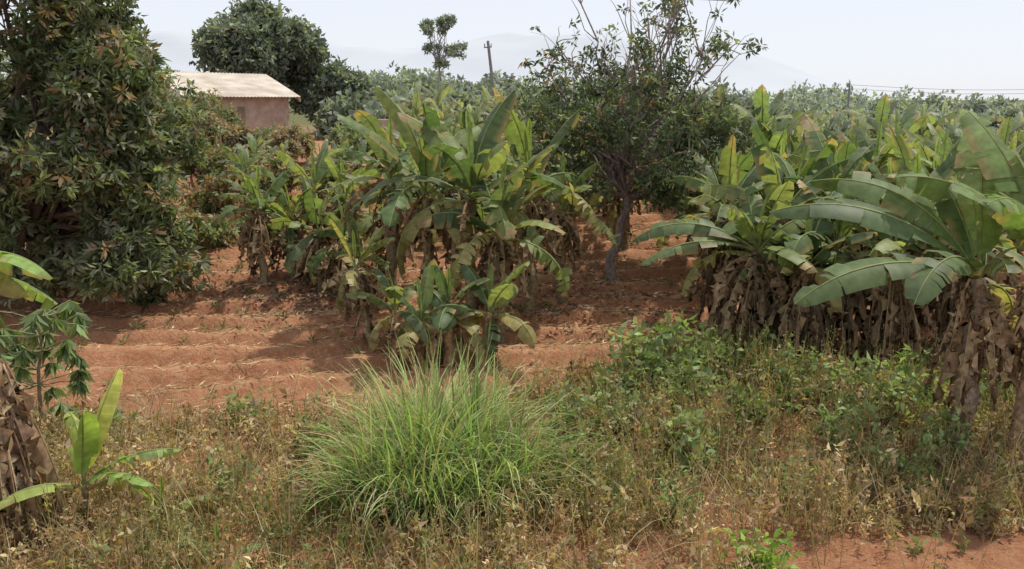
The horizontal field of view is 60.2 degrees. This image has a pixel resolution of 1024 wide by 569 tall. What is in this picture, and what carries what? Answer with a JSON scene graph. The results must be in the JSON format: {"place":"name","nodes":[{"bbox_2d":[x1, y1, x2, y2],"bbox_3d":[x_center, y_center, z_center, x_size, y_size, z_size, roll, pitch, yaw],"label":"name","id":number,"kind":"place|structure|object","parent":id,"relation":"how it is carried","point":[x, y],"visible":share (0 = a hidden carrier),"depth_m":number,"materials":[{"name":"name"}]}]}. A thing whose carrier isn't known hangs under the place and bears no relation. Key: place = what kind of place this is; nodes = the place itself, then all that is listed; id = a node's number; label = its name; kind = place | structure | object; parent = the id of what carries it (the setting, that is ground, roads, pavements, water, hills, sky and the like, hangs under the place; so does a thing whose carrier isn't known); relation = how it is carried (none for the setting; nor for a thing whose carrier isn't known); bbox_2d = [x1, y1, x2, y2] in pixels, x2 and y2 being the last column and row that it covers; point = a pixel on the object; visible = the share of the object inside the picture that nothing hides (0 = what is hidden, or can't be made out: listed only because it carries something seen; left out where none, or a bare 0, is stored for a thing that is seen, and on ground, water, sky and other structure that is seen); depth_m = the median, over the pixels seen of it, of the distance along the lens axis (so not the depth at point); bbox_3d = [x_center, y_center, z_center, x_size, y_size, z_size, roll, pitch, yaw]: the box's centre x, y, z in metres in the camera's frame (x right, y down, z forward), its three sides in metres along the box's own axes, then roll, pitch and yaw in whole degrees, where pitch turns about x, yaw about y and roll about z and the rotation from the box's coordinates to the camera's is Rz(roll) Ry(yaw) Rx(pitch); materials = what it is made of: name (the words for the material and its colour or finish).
{"place":"outdoors","nodes":[
{"label":"outdoors","id":0,"kind":"place"},
{"bbox_2d":[0,100,1023,568],"bbox_3d":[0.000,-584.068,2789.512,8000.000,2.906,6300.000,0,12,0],"label":"ground","id":1,"kind":"structure","parent":0,"point":[870,554],"depth_m":16.50,"materials":[{"name":"red soil"}]},
{"bbox_2d":[0,251,57,308],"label":"banana plant","id":2,"kind":"object","parent":1,"relation":"on","point":[12,287],"visible":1,"depth_m":10.76,"materials":[{"name":"green plant"}]},
{"bbox_2d":[0,357,70,559],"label":"banana plant","id":3,"kind":"object","parent":1,"relation":"on","point":[26,460],"visible":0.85,"depth_m":9.86,"materials":[{"name":"brown plant"}]},
{"bbox_2d":[0,300,95,426],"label":"plant","id":4,"kind":"object","parent":1,"relation":"on","point":[38,325],"visible":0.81,"depth_m":13.25,"materials":[{"name":"green plant"}]},
{"bbox_2d":[0,368,181,528],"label":"banana plant","id":5,"kind":"object","parent":1,"relation":"on","point":[88,436],"visible":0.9,"depth_m":10.29,"materials":[{"name":"green plant"}]},
{"bbox_2d":[60,397,138,448],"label":"leafy shrub","id":6,"kind":"object","parent":1,"relation":"on","point":[119,411],"visible":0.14,"depth_m":12.74,"materials":[{"name":"green plant"}]},
{"bbox_2d":[0,0,228,312],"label":"mango tree","id":7,"kind":"object","parent":1,"relation":"on","point":[86,199],"visible":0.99,"depth_m":17.87,"materials":[{"name":"green plant"}]},
{"bbox_2d":[126,476,222,538],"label":"banana plant","id":8,"kind":"object","parent":1,"relation":"on","point":[161,488],"visible":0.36,"depth_m":10.29,"materials":[{"name":"green plant"}]},
{"bbox_2d":[171,135,235,185],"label":"shrub","id":9,"kind":"object","parent":1,"relation":"on","point":[216,154],"visible":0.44,"depth_m":32.35,"materials":[{"name":"green plant"}]},
{"bbox_2d":[167,86,248,133],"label":"shrub","id":10,"kind":"object","parent":1,"relation":"on","point":[230,115],"visible":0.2,"depth_m":37.29,"materials":[{"name":"green plant"}]},
{"bbox_2d":[192,87,223,118],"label":"shrub","id":11,"kind":"object","parent":1,"relation":"on","point":[213,99],"visible":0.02,"depth_m":40.56,"materials":[{"name":"green plant"}]},
{"bbox_2d":[180,169,236,214],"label":"shrub","id":12,"kind":"object","parent":1,"relation":"on","point":[207,201],"visible":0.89,"depth_m":28.35,"materials":[{"name":"green plant"}]},
{"bbox_2d":[177,199,240,250],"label":"shrub","id":13,"kind":"object","parent":1,"relation":"on","point":[219,234],"visible":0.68,"depth_m":24.04,"materials":[{"name":"green plant"}]},
{"bbox_2d":[189,107,234,144],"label":"shrub","id":14,"kind":"object","parent":1,"relation":"on","point":[213,119],"visible":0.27,"depth_m":35.76,"materials":[{"name":"green plant"}]},
{"bbox_2d":[136,89,289,129],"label":"walls","id":15,"kind":"structure","parent":1,"relation":"on","point":[262,112],"depth_m":46.04,"materials":[{"name":"paint"}]},
{"bbox_2d":[155,71,300,97],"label":"roof","id":16,"kind":"structure","parent":15,"relation":"on","point":[242,85],"depth_m":45.45,"materials":[{"name":"metal"}]},
{"bbox_2d":[155,78,180,99],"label":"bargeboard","id":17,"kind":"object","parent":16,"relation":"attached to","point":[167,89],"depth_m":41.94,"materials":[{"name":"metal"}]},
{"bbox_2d":[230,107,245,126],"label":"door","id":18,"kind":"structure","parent":15,"relation":"attached to","point":[240,110],"depth_m":44.91,"materials":[{"name":"brown wood"}]},
{"bbox_2d":[184,520,268,563],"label":"banana plant","id":19,"kind":"object","parent":1,"relation":"on","point":[216,532],"visible":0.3,"depth_m":9.53,"materials":[{"name":"green plant"}]},
{"bbox_2d":[197,444,261,500],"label":"leafy shrub","id":20,"kind":"object","parent":1,"relation":"on","point":[209,459],"visible":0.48,"depth_m":11.16,"materials":[{"name":"green plant"}]},
{"bbox_2d":[212,121,265,157],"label":"shrub","id":21,"kind":"object","parent":1,"relation":"on","point":[232,138],"visible":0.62,"depth_m":35.16,"materials":[{"name":"green plant"}]},
{"bbox_2d":[209,386,281,427],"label":"leafy shrub","id":22,"kind":"object","parent":1,"relation":"on","point":[241,405],"visible":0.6,"depth_m":13.54,"materials":[{"name":"green plant"}]},
{"bbox_2d":[210,166,292,284],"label":"banana plant","id":23,"kind":"object","parent":1,"relation":"on","point":[257,237],"visible":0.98,"depth_m":20.48,"materials":[{"name":"green plant"}]},
{"bbox_2d":[189,0,336,89],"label":"shade tree","id":24,"kind":"object","parent":1,"relation":"on","point":[255,37],"visible":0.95,"depth_m":55.99,"materials":[{"name":"green plant"}]},
{"bbox_2d":[232,194,296,235],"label":"shrub","id":25,"kind":"object","parent":1,"relation":"on","point":[263,209],"visible":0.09,"depth_m":25.33,"materials":[{"name":"green plant"}]},
{"bbox_2d":[247,146,301,195],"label":"shrub","id":26,"kind":"object","parent":1,"relation":"on","point":[276,166],"visible":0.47,"depth_m":30.39,"materials":[{"name":"green plant"}]},
{"bbox_2d":[255,121,303,154],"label":"shrub","id":27,"kind":"object","parent":1,"relation":"on","point":[265,131],"visible":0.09,"depth_m":39.05,"materials":[{"name":"green plant"}]},
{"bbox_2d":[260,124,316,162],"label":"shrub","id":28,"kind":"object","parent":1,"relation":"on","point":[298,145],"visible":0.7,"depth_m":37.26,"materials":[{"name":"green plant"}]},
{"bbox_2d":[245,164,334,279],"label":"banana plant","id":29,"kind":"object","parent":1,"relation":"on","point":[297,233],"visible":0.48,"depth_m":21.21,"materials":[{"name":"green plant"}]},
{"bbox_2d":[288,395,335,457],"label":"leafy shrub","id":30,"kind":"object","parent":1,"relation":"on","point":[314,435],"visible":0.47,"depth_m":12.34,"materials":[{"name":"green plant"}]},
{"bbox_2d":[275,145,352,235],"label":"banana plant","id":31,"kind":"object","parent":1,"relation":"on","point":[318,170],"visible":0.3,"depth_m":21.95,"materials":[{"name":"green plant"}]},
{"bbox_2d":[267,179,368,293],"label":"banana plant","id":32,"kind":"object","parent":1,"relation":"on","point":[305,249],"visible":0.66,"depth_m":20.38,"materials":[{"name":"green plant"}]},
{"bbox_2d":[295,162,357,207],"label":"shrub","id":33,"kind":"object","parent":1,"relation":"on","point":[325,185],"visible":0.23,"depth_m":28.89,"materials":[{"name":"green plant"}]},
{"bbox_2d":[287,55,375,121],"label":"shade tree","id":34,"kind":"object","parent":1,"relation":"on","point":[314,88],"visible":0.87,"depth_m":58.34,"materials":[{"name":"green plant"}]},
{"bbox_2d":[306,189,381,295],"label":"banana plant","id":35,"kind":"object","parent":1,"relation":"on","point":[338,246],"visible":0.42,"depth_m":19.83,"materials":[{"name":"green plant"}]},
{"bbox_2d":[305,156,382,242],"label":"banana plant","id":36,"kind":"object","parent":1,"relation":"on","point":[335,171],"visible":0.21,"depth_m":21.41,"materials":[{"name":"green plant"}]},
{"bbox_2d":[311,209,389,312],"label":"banana plant","id":37,"kind":"object","parent":1,"relation":"on","point":[375,290],"visible":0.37,"depth_m":19.22,"materials":[{"name":"green plant"}]},
{"bbox_2d":[325,121,379,171],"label":"shrub","id":38,"kind":"object","parent":1,"relation":"on","point":[353,136],"visible":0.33,"depth_m":35.12,"materials":[{"name":"green plant"}]},
{"bbox_2d":[318,218,394,351],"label":"banana plant","id":39,"kind":"object","parent":1,"relation":"on","point":[354,284],"visible":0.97,"depth_m":16.86,"materials":[{"name":"green plant"}]},
{"bbox_2d":[318,110,454,301],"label":"banana plant","id":40,"kind":"object","parent":1,"relation":"on","point":[372,122],"visible":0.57,"depth_m":18.73,"materials":[{"name":"green plant"}]},
{"bbox_2d":[345,267,428,367],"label":"banana plant","id":41,"kind":"object","parent":1,"relation":"on","point":[393,304],"visible":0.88,"depth_m":16.19,"materials":[{"name":"green plant"}]},
{"bbox_2d":[340,172,435,274],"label":"banana plant","id":42,"kind":"object","parent":1,"relation":"on","point":[365,225],"visible":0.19,"depth_m":20.59,"materials":[{"name":"green plant"}]},
{"bbox_2d":[376,119,409,143],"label":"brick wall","id":43,"kind":"structure","parent":1,"relation":"on","point":[384,122],"depth_m":44.08,"materials":[{"name":"brown brick"}]},
{"bbox_2d":[379,262,470,368],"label":"banana plant","id":44,"kind":"object","parent":1,"relation":"on","point":[425,288],"visible":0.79,"depth_m":15.91,"materials":[{"name":"green plant"}]},
{"bbox_2d":[335,86,517,324],"bbox_3d":[-1.647,-1.486,17.752,3.603,4.929,3.741,0,12,0],"label":"banana plant","id":45,"kind":"object","parent":1,"relation":"on","point":[401,201],"visible":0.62,"depth_m":17.71,"materials":[{"name":"green plant"}]},
{"bbox_2d":[265,323,619,554],"bbox_3d":[-0.928,1.758,11.285,4.654,2.346,4.295,0,12,0],"label":"grass clump","id":46,"kind":"object","parent":1,"relation":"on","point":[409,446],"visible":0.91,"depth_m":10.90,"materials":[{"name":"green plant"}]},
{"bbox_2d":[417,12,467,86],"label":"umbrella tree","id":47,"kind":"object","parent":1,"relation":"on","point":[445,22],"visible":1,"depth_m":78.91,"materials":[{"name":"green plant"}]},
{"bbox_2d":[397,259,489,368],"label":"banana plant","id":48,"kind":"object","parent":1,"relation":"on","point":[442,282],"visible":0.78,"depth_m":15.89,"materials":[{"name":"green plant"}]},
{"bbox_2d":[359,89,565,325],"bbox_3d":[-0.816,-1.359,17.605,3.174,4.965,3.465,-10,16,-40],"label":"banana plant","id":49,"kind":"object","parent":1,"relation":"on","point":[484,158],"visible":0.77,"depth_m":17.39,"materials":[{"name":"green plant"}]},
{"bbox_2d":[439,261,536,369],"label":"banana plant","id":50,"kind":"object","parent":1,"relation":"on","point":[497,295],"visible":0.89,"depth_m":15.94,"materials":[{"name":"green plant"}]},
{"bbox_2d":[484,41,495,103],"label":"utility pole","id":51,"kind":"object","parent":1,"relation":"on","point":[488,47],"visible":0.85,"depth_m":67.90,"materials":[{"name":"grey wood"}]},
{"bbox_2d":[415,142,572,345],"bbox_3d":[-0.076,-0.731,17.297,2.946,4.075,3.129,9,15,37],"label":"banana plant","id":52,"kind":"object","parent":1,"relation":"on","point":[513,189],"visible":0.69,"depth_m":17.16,"materials":[{"name":"green plant"}]},
{"bbox_2d":[0,181,1004,427],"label":"straw litter","id":53,"kind":"object","parent":1,"relation":"on","point":[330,295],"visible":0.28,"depth_m":18.90,"materials":[{"name":"beige plant"}]},
{"bbox_2d":[0,312,1023,568],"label":"undergrowth weeds","id":54,"kind":"object","parent":1,"relation":"on","point":[136,512],"visible":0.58,"depth_m":10.47,"materials":[{"name":"green plant"}]},
{"bbox_2d":[0,50,1023,140],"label":"distant trees","id":55,"kind":"object","parent":1,"relation":"on","point":[794,99],"visible":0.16,"depth_m":87.65,"materials":[{"name":"green plant"}]},
{"bbox_2d":[461,86,601,312],"bbox_3d":[0.297,-1.642,18.361,2.988,4.856,2.948,0,12,0],"label":"banana plant","id":56,"kind":"object","parent":1,"relation":"on","point":[517,132],"visible":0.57,"depth_m":18.31,"materials":[{"name":"green plant"}]},
{"bbox_2d":[513,152,619,301],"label":"banana plant","id":57,"kind":"object","parent":1,"relation":"on","point":[562,219],"visible":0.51,"depth_m":19.45,"materials":[{"name":"green plant"}]},
{"bbox_2d":[536,379,598,440],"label":"leafy shrub","id":58,"kind":"object","parent":1,"relation":"on","point":[568,406],"visible":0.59,"depth_m":13.40,"materials":[{"name":"green plant"}]},
{"bbox_2d":[536,422,629,493],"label":"leafy shrub","id":59,"kind":"object","parent":1,"relation":"on","point":[581,453],"visible":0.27,"depth_m":11.32,"materials":[{"name":"green plant"}]},
{"bbox_2d":[575,381,662,445],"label":"leafy shrub","id":60,"kind":"object","parent":1,"relation":"on","point":[597,400],"visible":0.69,"depth_m":12.78,"materials":[{"name":"green plant"}]},
{"bbox_2d":[215,80,1023,294],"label":"banana grove","id":61,"kind":"object","parent":1,"relation":"on","point":[922,131],"visible":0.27,"depth_m":27.83,"materials":[{"name":"green plant"}]},
{"bbox_2d":[584,348,668,407],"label":"leafy shrub","id":62,"kind":"object","parent":1,"relation":"on","point":[629,380],"visible":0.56,"depth_m":14.32,"materials":[{"name":"green plant"}]},
{"bbox_2d":[501,0,768,281],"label":"mango tree","id":63,"kind":"object","parent":1,"relation":"on","point":[631,154],"visible":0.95,"depth_m":20.56,"materials":[{"name":"green plant"}]},
{"bbox_2d":[601,309,707,388],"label":"leafy shrub","id":64,"kind":"object","parent":1,"relation":"on","point":[643,355],"visible":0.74,"depth_m":14.72,"materials":[{"name":"green plant"}]},
{"bbox_2d":[621,465,702,525],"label":"leafy shrub","id":65,"kind":"object","parent":1,"relation":"on","point":[664,493],"visible":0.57,"depth_m":10.49,"materials":[{"name":"green plant"}]},
{"bbox_2d":[653,341,717,416],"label":"leafy shrub","id":66,"kind":"object","parent":1,"relation":"on","point":[680,377],"visible":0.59,"depth_m":13.72,"materials":[{"name":"green plant"}]},
{"bbox_2d":[640,403,735,479],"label":"leafy shrub","id":67,"kind":"object","parent":1,"relation":"on","point":[690,421],"visible":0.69,"depth_m":11.70,"materials":[{"name":"green plant"}]},
{"bbox_2d":[666,328,730,387],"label":"leafy shrub","id":68,"kind":"object","parent":1,"relation":"on","point":[695,354],"visible":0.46,"depth_m":14.43,"materials":[{"name":"green plant"}]},
{"bbox_2d":[674,95,740,158],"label":"shrub","id":69,"kind":"object","parent":1,"relation":"on","point":[698,106],"visible":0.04,"depth_m":29.25,"materials":[{"name":"green plant"}]},
{"bbox_2d":[654,133,776,327],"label":"banana plant","id":70,"kind":"object","parent":1,"relation":"on","point":[728,163],"visible":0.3,"depth_m":17.49,"materials":[{"name":"green plant"}]},
{"bbox_2d":[632,180,827,353],"bbox_3d":[4.089,-0.125,16.562,3.414,3.802,2.438,6,13,26],"label":"banana plant","id":71,"kind":"object","parent":1,"relation":"on","point":[760,289],"visible":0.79,"depth_m":16.14,"materials":[{"name":"green plant"}]},
{"bbox_2d":[691,324,794,387],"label":"leafy shrub","id":72,"kind":"object","parent":1,"relation":"on","point":[716,345],"visible":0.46,"depth_m":14.97,"materials":[{"name":"green plant"}]},
{"bbox_2d":[698,359,803,435],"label":"leafy shrub","id":73,"kind":"object","parent":1,"relation":"on","point":[746,402],"visible":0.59,"depth_m":13.25,"materials":[{"name":"green plant"}]},
{"bbox_2d":[713,528,803,568],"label":"bright weed","id":74,"kind":"object","parent":1,"relation":"on","point":[768,557],"visible":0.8,"depth_m":9.26,"materials":[{"name":"green plant"}]},
{"bbox_2d":[697,124,848,340],"bbox_3d":[5.093,-0.779,17.148,2.963,4.579,2.754,5,13,22],"label":"banana plant","id":75,"kind":"object","parent":1,"relation":"on","point":[766,163],"visible":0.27,"depth_m":16.86,"materials":[{"name":"green plant"}]},
{"bbox_2d":[734,445,833,513],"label":"leafy shrub","id":76,"kind":"object","parent":1,"relation":"on","point":[785,472],"visible":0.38,"depth_m":11.10,"materials":[{"name":"green plant"}]},
{"bbox_2d":[757,138,841,277],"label":"banana plant","id":77,"kind":"object","parent":1,"relation":"on","point":[786,170],"visible":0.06,"depth_m":17.64,"materials":[{"name":"green plant"}]},
{"bbox_2d":[734,191,877,365],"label":"banana plant","id":78,"kind":"object","parent":1,"relation":"on","point":[806,320],"visible":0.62,"depth_m":15.77,"materials":[{"name":"green plant"}]},
{"bbox_2d":[764,343,857,411],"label":"leafy shrub","id":79,"kind":"object","parent":1,"relation":"on","point":[789,373],"visible":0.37,"depth_m":14.24,"materials":[{"name":"green plant"}]},
{"bbox_2d":[800,130,837,154],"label":"shrub","id":80,"kind":"object","parent":1,"relation":"on","point":[804,138],"depth_m":27.01,"materials":[{"name":"green plant"}]},
{"bbox_2d":[762,114,885,324],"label":"banana plant","id":81,"kind":"object","parent":1,"relation":"on","point":[816,135],"visible":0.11,"depth_m":17.58,"materials":[{"name":"green plant"}]},
{"bbox_2d":[799,394,884,473],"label":"leafy shrub","id":82,"kind":"object","parent":1,"relation":"on","point":[834,429],"visible":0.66,"depth_m":12.24,"materials":[{"name":"green plant"}]},
{"bbox_2d":[847,83,851,116],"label":"utility pole","id":83,"kind":"object","parent":1,"relation":"on","point":[848,95],"visible":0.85,"depth_m":115.28,"materials":[{"name":"grey wood"}]},
{"bbox_2d":[860,85,1023,93],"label":"power line","id":84,"kind":"object","parent":83,"relation":"attached to","point":[923,88],"visible":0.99,"depth_m":113.31,"materials":[{"name":"black metal"}]},
{"bbox_2d":[784,160,922,368],"bbox_3d":[5.847,-0.240,16.204,2.797,4.022,2.264,-9,15,-35],"label":"banana plant","id":85,"kind":"object","parent":1,"relation":"on","point":[802,245],"visible":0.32,"depth_m":15.97,"materials":[{"name":"green plant"}]},
{"bbox_2d":[792,344,949,440],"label":"leafy shrub","id":86,"kind":"object","parent":1,"relation":"on","point":[894,379],"visible":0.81,"depth_m":13.04,"materials":[{"name":"green plant"}]},
{"bbox_2d":[845,353,940,430],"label":"leafy shrub","id":87,"kind":"object","parent":1,"relation":"on","point":[887,364],"visible":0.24,"depth_m":13.86,"materials":[{"name":"green plant"}]},
{"bbox_2d":[769,134,1023,460],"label":"banana plant","id":88,"kind":"object","parent":1,"relation":"on","point":[969,338],"visible":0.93,"depth_m":12.07,"materials":[{"name":"green plant"}]},
{"bbox_2d":[861,421,943,503],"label":"leafy shrub","id":89,"kind":"object","parent":1,"relation":"on","point":[903,460],"visible":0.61,"depth_m":11.35,"materials":[{"name":"green plant"}]},
{"bbox_2d":[847,162,961,373],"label":"banana plant","id":90,"kind":"object","parent":1,"relation":"on","point":[891,307],"visible":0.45,"depth_m":15.72,"materials":[{"name":"green plant"}]},
{"bbox_2d":[854,121,971,344],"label":"banana plant","id":91,"kind":"object","parent":1,"relation":"on","point":[944,169],"visible":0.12,"depth_m":16.33,"materials":[{"name":"green plant"}]},
{"bbox_2d":[884,131,977,330],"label":"banana plant","id":92,"kind":"object","parent":1,"relation":"on","point":[943,151],"visible":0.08,"depth_m":17.74,"materials":[{"name":"green plant"}]},
{"bbox_2d":[897,390,977,468],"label":"leafy shrub","id":93,"kind":"object","parent":1,"relation":"on","point":[940,437],"visible":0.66,"depth_m":12.08,"materials":[{"name":"green plant"}]},
{"bbox_2d":[894,109,1023,461],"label":"banana plant","id":94,"kind":"object","parent":1,"relation":"on","point":[1008,210],"visible":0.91,"depth_m":12.00,"materials":[{"name":"green plant"}]},
{"bbox_2d":[914,164,1023,351],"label":"banana plant","id":95,"kind":"object","parent":1,"relation":"on","point":[949,294],"visible":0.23,"depth_m":16.09,"materials":[{"name":"green plant"}]},
{"bbox_2d":[939,359,1020,421],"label":"leafy shrub","id":96,"kind":"object","parent":1,"relation":"on","point":[986,386],"visible":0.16,"depth_m":13.97,"materials":[{"name":"green plant"}]},
{"bbox_2d":[0,0,1023,98],"label":"sky","id":97,"kind":"structure","parent":0,"point":[967,46],"materials":[{"name":"white"}]},
{"bbox_2d":[1,30,1023,99],"bbox_3d":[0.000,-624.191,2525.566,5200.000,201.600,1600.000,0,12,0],"label":"hills","id":98,"kind":"structure","parent":0,"point":[510,52],"depth_m":2272.92,"materials":[{"name":"white"}]},
{"bbox_2d":[3,314,1023,568],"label":"dry grass","id":99,"kind":"structure","parent":0,"point":[697,490],"depth_m":11.01,"materials":[{"name":"plant"}]}
]}

